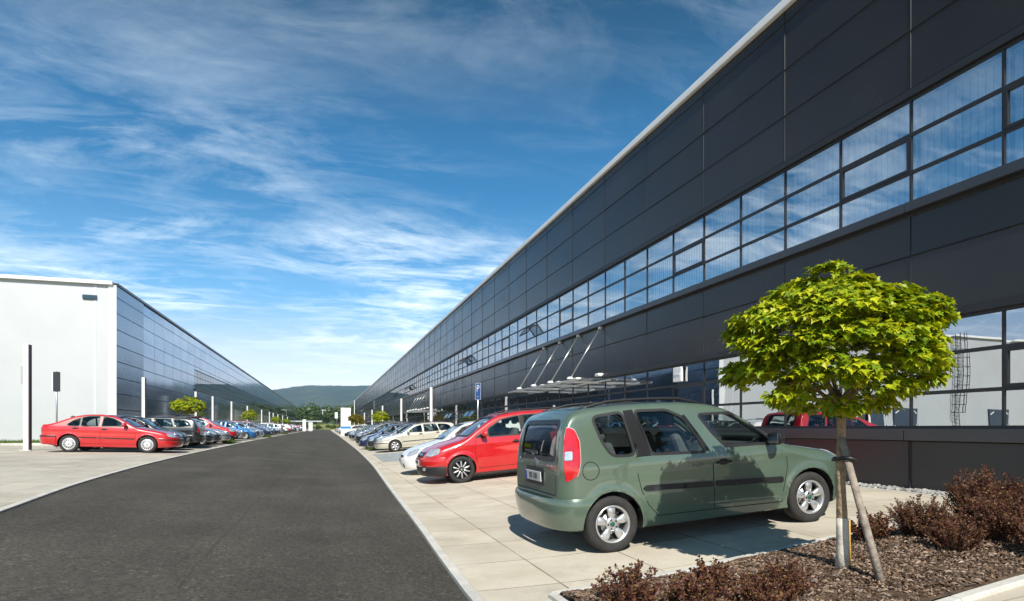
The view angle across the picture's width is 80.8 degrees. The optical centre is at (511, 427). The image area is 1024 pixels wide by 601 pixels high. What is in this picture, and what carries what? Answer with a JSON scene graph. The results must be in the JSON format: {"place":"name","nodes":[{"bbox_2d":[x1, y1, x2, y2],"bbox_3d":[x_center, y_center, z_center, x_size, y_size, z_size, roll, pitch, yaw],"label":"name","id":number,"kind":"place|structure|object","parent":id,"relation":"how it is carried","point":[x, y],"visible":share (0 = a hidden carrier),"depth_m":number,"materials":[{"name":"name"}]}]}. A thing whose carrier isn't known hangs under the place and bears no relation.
{"place":"outdoors","nodes":[
{"label":"outdoors","id":0,"kind":"place"},
{"bbox_2d":[0,429,308,507],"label":"pavement","id":1,"kind":"structure","parent":0,"point":[37,470],"depth_m":16.05,"materials":[{"name":"concrete"}]},
{"bbox_2d":[0,443,46,445],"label":"verge edging","id":2,"kind":"object","parent":1,"relation":"on","point":[1,444],"visible":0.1,"depth_m":29.13,"materials":[{"name":"concrete"}]},
{"bbox_2d":[19,344,31,450],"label":"light column","id":3,"kind":"structure","parent":1,"relation":"on","point":[26,374],"depth_m":22.87,"materials":[{"name":"grey metal"}]},
{"bbox_2d":[52,371,59,447],"bbox_3d":[-19.636,-0.772,25.942,0.295,3.300,0.098,0,0,-17],"label":"sign post","id":4,"kind":"object","parent":1,"relation":"on","point":[56,381],"visible":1,"depth_m":25.91,"materials":[{"name":"metal"}]},
{"bbox_2d":[39,414,183,452],"bbox_3d":[-15.175,0.215,23.046,4.590,1.430,2.128,1,0,-17],"label":"parked liftback","id":5,"kind":"object","parent":1,"relation":"on","point":[72,434],"visible":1,"depth_m":22.30,"materials":[{"name":"red paint"}]},
{"bbox_2d":[87,415,189,449],"bbox_3d":[-15.969,0.212,25.627,3.962,1.435,2.052,1,0,-18],"label":"parked hatchback","id":6,"kind":"object","parent":1,"relation":"on","point":[156,426],"visible":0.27,"depth_m":25.42,"materials":[{"name":"black paint"}]},
{"bbox_2d":[142,377,145,417],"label":"light column","id":7,"kind":"structure","parent":1,"relation":"on","point":[144,397],"depth_m":36.88,"materials":[{"name":"grey metal"}]},
{"bbox_2d":[111,415,205,447],"bbox_3d":[-16.807,0.180,27.984,4.600,1.495,2.134,1,0,-17],"label":"parked estate car","id":8,"kind":"object","parent":1,"relation":"on","point":[194,431],"visible":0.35,"depth_m":27.79,"materials":[{"name":"black paint"}]},
{"bbox_2d":[118,419,213,446],"bbox_3d":[-17.623,0.211,30.454,4.590,1.430,2.128,1,0,-18],"label":"parked liftback","id":9,"kind":"object","parent":1,"relation":"on","point":[209,436],"visible":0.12,"depth_m":30.42,"materials":[{"name":"grey metal"}]},
{"bbox_2d":[149,419,221,444],"bbox_3d":[-18.070,0.215,32.932,3.962,1.435,2.052,1,0,-17],"label":"parked hatchback","id":10,"kind":"object","parent":1,"relation":"on","point":[217,436],"visible":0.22,"depth_m":32.90,"materials":[{"name":"grey paint"}]},
{"bbox_2d":[169,395,206,416],"bbox_3d":[-20.371,-0.550,37.860,2.140,2.927,2.190,0,0,-36],"label":"maple tree","id":11,"kind":"object","parent":1,"relation":"on","point":[195,404],"visible":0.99,"depth_m":37.39,"materials":[{"name":"green plant"}]},
{"bbox_2d":[163,420,230,443],"bbox_3d":[-19.033,0.213,35.355,4.590,1.430,2.128,1,0,-16],"label":"parked liftback","id":12,"kind":"object","parent":1,"relation":"on","point":[226,435],"visible":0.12,"depth_m":35.30,"materials":[{"name":"silver metal"}]},
{"bbox_2d":[169,415,238,441],"bbox_3d":[-20.083,0.090,38.799,4.458,1.679,2.185,1,0,-18],"label":"parked people carrier","id":13,"kind":"object","parent":1,"relation":"on","point":[234,433],"visible":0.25,"depth_m":38.39,"materials":[{"name":"red metal"}]},
{"bbox_2d":[205,421,245,439],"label":"parked liftback","id":14,"kind":"object","parent":1,"relation":"on","point":[242,433],"visible":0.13,"depth_m":44.48,"materials":[{"name":"silver metal"}]},
{"bbox_2d":[215,421,256,439],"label":"parked hatchback","id":15,"kind":"object","parent":1,"relation":"on","point":[250,433],"visible":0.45,"depth_m":48.11,"materials":[{"name":"blue paint"}]},
{"bbox_2d":[234,422,263,437],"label":"parked hatchback","id":16,"kind":"object","parent":1,"relation":"on","point":[259,430],"visible":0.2,"depth_m":56.42,"materials":[{"name":"blue paint"}]},
{"bbox_2d":[242,409,257,420],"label":"maple tree","id":17,"kind":"object","parent":1,"relation":"on","point":[249,414],"visible":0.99,"depth_m":78.86,"materials":[{"name":"green plant"}]},
{"bbox_2d":[231,420,268,429],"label":"parked people carrier","id":18,"kind":"object","parent":1,"relation":"on","point":[246,421],"visible":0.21,"depth_m":63.82,"materials":[{"name":"silver metal"}]},
{"bbox_2d":[233,422,271,436],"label":"parked hatchback","id":19,"kind":"object","parent":1,"relation":"on","point":[266,431],"visible":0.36,"depth_m":61.11,"materials":[{"name":"blue paint"}]},
{"bbox_2d":[0,429,468,600],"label":"road","id":20,"kind":"structure","parent":0,"point":[317,515],"depth_m":7.04,"materials":[{"name":"grey asphalt"}]},
{"bbox_2d":[273,385,370,406],"bbox_3d":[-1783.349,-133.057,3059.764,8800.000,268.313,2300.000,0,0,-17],"label":"hills","id":21,"kind":"structure","parent":0,"point":[305,395],"depth_m":2932.12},
{"bbox_2d":[307,424,353,429],"bbox_3d":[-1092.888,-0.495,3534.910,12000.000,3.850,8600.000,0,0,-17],"label":"ground","id":22,"kind":"structure","parent":0,"point":[323,427],"depth_m":344.25,"materials":[{"name":"green plant"}]},
{"bbox_2d":[0,274,295,440],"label":"industrial hall","id":23,"kind":"structure","parent":22,"relation":"on","point":[102,347],"depth_m":37.96,"materials":[{"name":"white metal"}]},
{"bbox_2d":[0,429,313,513],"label":"kerb","id":24,"kind":"structure","parent":22,"relation":"on","point":[26,501],"depth_m":11.20,"materials":[{"name":"concrete"}]},
{"bbox_2d":[300,402,315,420],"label":"broadleaf tree","id":25,"kind":"object","parent":22,"relation":"on","point":[305,411],"visible":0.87,"depth_m":368.56,"materials":[{"name":"green plant"}]},
{"bbox_2d":[305,405,323,423],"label":"broadleaf tree","id":26,"kind":"object","parent":22,"relation":"on","point":[317,412],"visible":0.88,"depth_m":371.49,"materials":[{"name":"green plant"}]},
{"bbox_2d":[321,404,336,423],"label":"broadleaf tree","id":27,"kind":"object","parent":22,"relation":"on","point":[328,409],"visible":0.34,"depth_m":406.16,"materials":[{"name":"green plant"}]},
{"bbox_2d":[330,406,353,423],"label":"broadleaf tree","id":28,"kind":"object","parent":22,"relation":"on","point":[338,410],"visible":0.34,"depth_m":373.42,"materials":[{"name":"green plant"}]},
{"bbox_2d":[333,432,484,600],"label":"kerb","id":29,"kind":"structure","parent":22,"relation":"on","point":[466,588],"depth_m":6.80,"materials":[{"name":"concrete"}]},
{"bbox_2d":[355,0,1023,491],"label":"office building","id":30,"kind":"structure","parent":22,"relation":"on","point":[783,142],"depth_m":13.15,"materials":[{"name":"grey metal"}]},
{"bbox_2d":[355,381,409,427],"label":"far windows","id":31,"kind":"structure","parent":30,"relation":"in","point":[384,399],"depth_m":102.77,"materials":[{"name":"glass"}]},
{"bbox_2d":[458,351,464,374],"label":"window","id":32,"kind":"structure","parent":30,"relation":"in","point":[462,352],"depth_m":45.05,"materials":[{"name":"glass"}]},
{"bbox_2d":[457,348,469,372],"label":"window","id":33,"kind":"structure","parent":30,"relation":"in","point":[466,352],"depth_m":43.84,"materials":[{"name":"glass"}]},
{"bbox_2d":[462,346,472,370],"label":"window","id":34,"kind":"structure","parent":30,"relation":"in","point":[471,347],"depth_m":42.57,"materials":[{"name":"glass"}]},
{"bbox_2d":[472,343,479,369],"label":"window","id":35,"kind":"structure","parent":30,"relation":"in","point":[475,362],"depth_m":40.77,"materials":[{"name":"glass"}]},
{"bbox_2d":[477,340,483,366],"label":"window","id":36,"kind":"structure","parent":30,"relation":"in","point":[482,343],"depth_m":39.13,"materials":[{"name":"glass"}]},
{"bbox_2d":[482,336,491,364],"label":"window","id":37,"kind":"structure","parent":30,"relation":"in","point":[488,339],"depth_m":37.86,"materials":[{"name":"glass"}]},
{"bbox_2d":[488,333,497,362],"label":"window","id":38,"kind":"structure","parent":30,"relation":"in","point":[493,344],"depth_m":37.15,"materials":[{"name":"glass"}]},
{"bbox_2d":[495,329,504,360],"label":"window","id":39,"kind":"structure","parent":30,"relation":"in","point":[501,331],"depth_m":35.28,"materials":[{"name":"glass"}]},
{"bbox_2d":[502,325,510,357],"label":"window","id":40,"kind":"structure","parent":30,"relation":"in","point":[508,329],"depth_m":34.29,"materials":[{"name":"glass"}]},
{"bbox_2d":[509,320,520,354],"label":"window","id":41,"kind":"structure","parent":30,"relation":"in","point":[517,326],"depth_m":32.47,"materials":[{"name":"glass"}]},
{"bbox_2d":[517,315,527,351],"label":"window","id":42,"kind":"structure","parent":30,"relation":"in","point":[523,340],"depth_m":31.51,"materials":[{"name":"glass"}]},
{"bbox_2d":[517,392,527,420],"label":"window","id":43,"kind":"structure","parent":30,"relation":"in","point":[523,392],"depth_m":30.53,"materials":[{"name":"glass"}]},
{"bbox_2d":[519,309,539,346],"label":"window","id":44,"kind":"structure","parent":30,"relation":"in","point":[533,323],"depth_m":29.76,"materials":[{"name":"glass"}]},
{"bbox_2d":[536,303,550,343],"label":"window","id":45,"kind":"structure","parent":30,"relation":"in","point":[545,311],"depth_m":28.38,"materials":[{"name":"glass"}]},
{"bbox_2d":[547,297,559,339],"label":"window","id":46,"kind":"structure","parent":30,"relation":"in","point":[556,330],"depth_m":26.65,"materials":[{"name":"glass"}]},
{"bbox_2d":[547,387,559,406],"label":"window","id":47,"kind":"structure","parent":30,"relation":"in","point":[555,394],"depth_m":26.82,"materials":[{"name":"glass"}]},
{"bbox_2d":[559,289,572,336],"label":"window","id":48,"kind":"structure","parent":30,"relation":"in","point":[566,299],"depth_m":25.48,"materials":[{"name":"glass"}]},
{"bbox_2d":[559,387,572,407],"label":"window","id":49,"kind":"structure","parent":30,"relation":"in","point":[566,394],"depth_m":25.48,"materials":[{"name":"glass"}]},
{"bbox_2d":[573,280,587,331],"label":"window","id":50,"kind":"structure","parent":30,"relation":"in","point":[580,292],"depth_m":24.09,"materials":[{"name":"glass"}]},
{"bbox_2d":[573,383,587,406],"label":"window","id":51,"kind":"structure","parent":30,"relation":"in","point":[580,394],"depth_m":24.09,"materials":[{"name":"glass"}]},
{"bbox_2d":[588,271,605,325],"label":"window","id":52,"kind":"structure","parent":30,"relation":"in","point":[596,284],"depth_m":22.58,"materials":[{"name":"glass"}]},
{"bbox_2d":[588,379,605,427],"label":"window","id":53,"kind":"structure","parent":30,"relation":"in","point":[596,392],"depth_m":22.49,"materials":[{"name":"glass"}]},
{"bbox_2d":[605,259,624,318],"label":"window","id":54,"kind":"structure","parent":30,"relation":"in","point":[615,275],"depth_m":21.17,"materials":[{"name":"glass"}]},
{"bbox_2d":[605,374,624,427],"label":"window","id":55,"kind":"structure","parent":30,"relation":"in","point":[615,388],"depth_m":21.20,"materials":[{"name":"glass"}]},
{"bbox_2d":[625,247,647,310],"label":"window","id":56,"kind":"structure","parent":30,"relation":"in","point":[636,270],"depth_m":19.74,"materials":[{"name":"glass"}]},
{"bbox_2d":[625,371,647,427],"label":"window","id":57,"kind":"structure","parent":30,"relation":"in","point":[636,384],"depth_m":19.61,"materials":[{"name":"glass"}]},
{"bbox_2d":[647,232,673,301],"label":"window","id":58,"kind":"structure","parent":30,"relation":"in","point":[660,253],"depth_m":18.28,"materials":[{"name":"glass"}]},
{"bbox_2d":[647,366,673,427],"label":"window","id":59,"kind":"structure","parent":30,"relation":"in","point":[660,380],"depth_m":18.38,"materials":[{"name":"glass"}]},
{"bbox_2d":[673,215,704,291],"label":"window","id":60,"kind":"structure","parent":30,"relation":"in","point":[689,241],"depth_m":16.86,"materials":[{"name":"glass"}]},
{"bbox_2d":[673,360,704,427],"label":"window","id":61,"kind":"structure","parent":30,"relation":"in","point":[692,387],"depth_m":16.72,"materials":[{"name":"glass"}]},
{"bbox_2d":[704,194,740,279],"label":"window","id":62,"kind":"structure","parent":30,"relation":"in","point":[722,238],"depth_m":15.42,"materials":[{"name":"glass"}]},
{"bbox_2d":[704,354,740,427],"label":"window","id":63,"kind":"structure","parent":30,"relation":"in","point":[722,397],"depth_m":15.54,"materials":[{"name":"glass"}]},
{"bbox_2d":[741,169,785,265],"bbox_3d":[5.945,-4.800,14.069,0.250,1.860,1.500,0,0,-17],"label":"window","id":64,"kind":"structure","parent":30,"relation":"in","point":[763,206],"depth_m":13.98,"materials":[{"name":"glass"}]},
{"bbox_2d":[741,353,785,428],"bbox_3d":[5.868,-0.890,14.045,0.090,1.840,1.500,0,0,-17],"label":"window","id":65,"kind":"structure","parent":30,"relation":"in","point":[753,411],"depth_m":14.14,"materials":[{"name":"glass"}]},
{"bbox_2d":[785,138,841,248],"bbox_3d":[6.388,-4.800,12.636,0.250,1.860,1.500,0,0,-17],"label":"window","id":66,"kind":"structure","parent":30,"relation":"in","point":[813,183],"depth_m":12.55,"materials":[{"name":"glass"}]},
{"bbox_2d":[785,346,841,428],"bbox_3d":[6.311,-0.890,12.612,0.090,1.840,1.500,0,0,-17],"label":"window","id":67,"kind":"structure","parent":30,"relation":"in","point":[817,421],"depth_m":12.57,"materials":[{"name":"glass"}]},
{"bbox_2d":[841,98,911,226],"bbox_3d":[6.827,-4.800,11.201,0.258,1.860,1.500,0,0,-17],"label":"window","id":68,"kind":"structure","parent":30,"relation":"in","point":[876,176],"depth_m":11.09,"materials":[{"name":"glass"}]},
{"bbox_2d":[842,343,911,428],"bbox_3d":[6.754,-0.890,11.179,0.090,1.840,1.500,0,0,-17],"label":"window","id":69,"kind":"structure","parent":30,"relation":"in","point":[902,419],"depth_m":10.97,"materials":[{"name":"glass"}]},
{"bbox_2d":[911,46,1004,199],"bbox_3d":[7.274,-4.800,9.769,0.250,1.860,1.500,0,0,-17],"label":"window","id":70,"kind":"structure","parent":30,"relation":"in","point":[958,135],"depth_m":9.66,"materials":[{"name":"glass"}]},
{"bbox_2d":[911,307,1004,428],"bbox_3d":[7.197,-0.890,9.746,0.090,1.840,1.500,0,0,-17],"label":"window","id":71,"kind":"structure","parent":30,"relation":"in","point":[975,399],"depth_m":9.48,"materials":[{"name":"glass"}]},
{"bbox_2d":[1004,35,1023,163],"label":"window","id":72,"kind":"structure","parent":30,"relation":"in","point":[1014,50],"depth_m":8.90,"materials":[{"name":"glass"}]},
{"bbox_2d":[1004,304,1023,428],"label":"window","id":73,"kind":"structure","parent":30,"relation":"in","point":[1014,315],"depth_m":8.90,"materials":[{"name":"glass"}]},
{"bbox_2d":[935,574,1023,600],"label":"kerb path","id":74,"kind":"structure","parent":22,"relation":"on","point":[992,588],"depth_m":4.35,"materials":[{"name":"concrete"}]},
{"bbox_2d":[0,0,781,389],"label":"sky","id":75,"kind":"structure","parent":0,"point":[306,189],"materials":[{"name":"blue"}]},
{"bbox_2d":[331,430,1023,600],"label":"pavement","id":76,"kind":"structure","parent":0,"point":[494,544],"depth_m":7.06,"materials":[{"name":"concrete"}]},
{"bbox_2d":[341,408,350,435],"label":"info pylon","id":77,"kind":"object","parent":76,"relation":"on","point":[345,422],"visible":0.89,"depth_m":93.84,"materials":[{"name":"white"}]},
{"bbox_2d":[348,413,363,428],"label":"maple tree","id":78,"kind":"object","parent":76,"relation":"on","point":[355,418],"visible":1,"depth_m":82.47,"materials":[{"name":"green plant"}]},
{"bbox_2d":[372,410,390,422],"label":"maple tree","id":79,"kind":"object","parent":76,"relation":"on","point":[377,416],"visible":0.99,"depth_m":59.54,"materials":[{"name":"green plant"}]},
{"bbox_2d":[355,421,408,442],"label":"parked people carrier","id":80,"kind":"object","parent":76,"relation":"on","point":[373,430],"visible":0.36,"depth_m":46.36,"materials":[{"name":"silver metal"}]},
{"bbox_2d":[373,452,402,461],"bbox_3d":[-4.608,1.256,27.883,3.332,0.244,7.000,0,0,-17],"label":"cobble patch","id":81,"kind":"object","parent":76,"relation":"on","point":[386,457],"visible":0.36,"depth_m":27.68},
{"bbox_2d":[359,424,417,446],"bbox_3d":[-7.809,0.539,38.615,3.962,1.435,2.052,-5,2,-18],"label":"parked hatchback","id":82,"kind":"object","parent":76,"relation":"on","point":[363,441],"visible":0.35,"depth_m":37.76,"materials":[{"name":"blue paint"}]},
{"bbox_2d":[400,399,402,423],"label":"light column","id":83,"kind":"structure","parent":76,"relation":"on","point":[401,409],"depth_m":58.52,"materials":[{"name":"grey metal"}]},
{"bbox_2d":[367,423,441,449],"bbox_3d":[-6.342,0.506,35.930,4.590,1.430,2.128,-4,1,-17],"label":"parked liftback","id":84,"kind":"object","parent":76,"relation":"on","point":[370,442],"visible":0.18,"depth_m":35.09,"materials":[{"name":"grey paint"}]},
{"bbox_2d":[374,421,457,451],"bbox_3d":[-5.259,0.462,33.125,4.600,1.495,2.134,-4,1,-17],"label":"parked estate car","id":85,"kind":"object","parent":76,"relation":"on","point":[405,437],"visible":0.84,"depth_m":32.28,"materials":[{"name":"beige paint"}]},
{"bbox_2d":[429,387,432,425],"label":"light column","id":86,"kind":"structure","parent":76,"relation":"on","point":[430,403],"depth_m":41.90,"materials":[{"name":"grey metal"}]},
{"bbox_2d":[399,420,520,468],"bbox_3d":[-1.406,0.535,18.144,3.962,1.435,2.052,-5,1,-17],"label":"parked hatchback","id":87,"kind":"object","parent":76,"relation":"on","point":[407,458],"visible":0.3,"depth_m":17.41,"materials":[{"name":"white paint"}]},
{"bbox_2d":[475,382,480,419],"bbox_3d":[-1.504,-0.465,26.918,0.064,3.150,0.400,0,0,-41],"label":"parking sign","id":88,"kind":"object","parent":76,"relation":"on","point":[477,391],"visible":0.98,"depth_m":26.93,"materials":[{"name":"metal"}]},
{"bbox_2d":[415,407,553,482],"bbox_3d":[-0.258,0.395,15.569,4.458,1.679,2.185,-4,1,-17],"label":"parked people carrier","id":89,"kind":"object","parent":76,"relation":"on","point":[463,456],"visible":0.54,"depth_m":14.56,"materials":[{"name":"red paint"}]},
{"bbox_2d":[515,397,835,551],"bbox_3d":[2.117,0.415,7.604,4.127,1.640,2.113,-5,1,-17],"label":"parked tall estate car","id":90,"kind":"object","parent":76,"relation":"on","point":[575,473],"visible":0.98,"depth_m":6.74,"materials":[{"name":"green paint"}]},
{"bbox_2d":[549,525,898,600],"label":"kerb bed","id":91,"kind":"object","parent":76,"relation":"on","point":[555,596],"visible":0.22,"depth_m":5.54,"materials":[{"name":"concrete"}]},
{"bbox_2d":[560,521,1023,600],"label":"bark mulch","id":92,"kind":"object","parent":76,"relation":"on","point":[588,594],"visible":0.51,"depth_m":4.91,"materials":[{"name":"brown wood"}]},
{"bbox_2d":[590,559,666,600],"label":"barberry shrub","id":93,"kind":"object","parent":92,"relation":"on","point":[633,587],"visible":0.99,"depth_m":4.29,"materials":[{"name":"brown plant"}]},
{"bbox_2d":[655,571,727,600],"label":"barberry shrub","id":94,"kind":"object","parent":92,"relation":"on","point":[698,592],"visible":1,"depth_m":4.25,"materials":[{"name":"brown plant"}]},
{"bbox_2d":[676,554,738,597],"bbox_3d":[1.493,1.138,4.554,0.410,0.315,0.545,0,0,0],"label":"barberry shrub","id":95,"kind":"object","parent":92,"relation":"on","point":[719,578],"visible":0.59,"depth_m":4.50,"materials":[{"name":"brown plant"}]},
{"bbox_2d":[721,571,789,600],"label":"barberry shrub","id":96,"kind":"object","parent":92,"relation":"on","point":[750,590],"visible":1,"depth_m":4.09,"materials":[{"name":"brown plant"}]},
{"bbox_2d":[746,558,821,600],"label":"barberry shrub","id":97,"kind":"object","parent":92,"relation":"on","point":[789,580],"visible":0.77,"depth_m":4.34,"materials":[{"name":"brown plant"}]},
{"bbox_2d":[717,259,962,568],"bbox_3d":[2.552,-0.079,4.864,1.682,2.520,1.649,0,0,9],"label":"maple tree","id":98,"kind":"object","parent":92,"relation":"on","point":[896,327],"visible":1,"depth_m":4.47,"materials":[{"name":"green plant"}]},
{"bbox_2d":[831,436,884,584],"bbox_3d":[2.740,0.670,4.769,0.150,1.196,0.473,0,0,-17],"label":"tree stake","id":99,"kind":"object","parent":98,"relation":"attached to","point":[847,458],"visible":0.94,"depth_m":4.72,"materials":[{"name":"brown wood"}]},
{"bbox_2d":[849,507,894,541],"bbox_3d":[3.475,0.948,5.851,0.427,0.329,0.568,0,0,33],"label":"barberry shrub","id":100,"kind":"object","parent":92,"relation":"on","point":[878,525],"visible":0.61,"depth_m":5.79,"materials":[{"name":"brown plant"}]},
{"bbox_2d":[883,494,960,538],"bbox_3d":[3.979,0.855,5.835,0.662,0.449,0.610,0,0,2],"label":"barberry shrub","id":101,"kind":"object","parent":92,"relation":"on","point":[908,519],"visible":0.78,"depth_m":5.79,"materials":[{"name":"brown plant"}]},
{"bbox_2d":[918,512,991,553],"bbox_3d":[3.894,0.921,5.251,0.473,0.348,0.513,0,0,-17],"label":"barberry shrub","id":102,"kind":"object","parent":92,"relation":"on","point":[961,536],"visible":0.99,"depth_m":5.20,"materials":[{"name":"brown plant"}]},
{"bbox_2d":[941,464,1015,525],"bbox_3d":[4.754,0.713,6.125,0.636,0.685,0.678,0,0,-7],"label":"barberry shrub","id":103,"kind":"object","parent":92,"relation":"on","point":[959,495],"visible":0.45,"depth_m":6.08,"materials":[{"name":"brown plant"}]},
{"bbox_2d":[953,471,1023,516],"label":"barberry shrub","id":104,"kind":"object","parent":92,"relation":"on","point":[1014,486],"visible":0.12,"depth_m":6.52,"materials":[{"name":"brown plant"}]},
{"bbox_2d":[954,487,1023,543],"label":"barberry shrub","id":105,"kind":"object","parent":92,"relation":"on","point":[994,516],"visible":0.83,"depth_m":5.47,"materials":[{"name":"brown plant"}]},
{"bbox_2d":[1007,518,1023,547],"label":"barberry shrub","id":106,"kind":"object","parent":92,"relation":"on","point":[1019,529],"visible":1,"depth_m":5.09,"materials":[{"name":"brown plant"}]},
{"bbox_2d":[846,485,947,496],"bbox_3d":[2.654,1.162,22.801,0.050,0.184,37.994,0,0,-17],"label":"pebble edging","id":107,"kind":"object","parent":76,"relation":"on","point":[898,491],"visible":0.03,"depth_m":10.16,"materials":[{"name":"concrete"}]},
{"bbox_2d":[846,481,948,495],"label":"pebbles","id":108,"kind":"object","parent":76,"relation":"on","point":[916,490],"visible":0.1,"depth_m":10.31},
{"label":"verge","id":109,"kind":"structure","parent":0,"visible":0},
{"bbox_2d":[0,438,40,442],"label":"verge grass","id":110,"kind":"structure","parent":109,"relation":"on","point":[15,441],"depth_m":31.66,"materials":[{"name":"green plant"}]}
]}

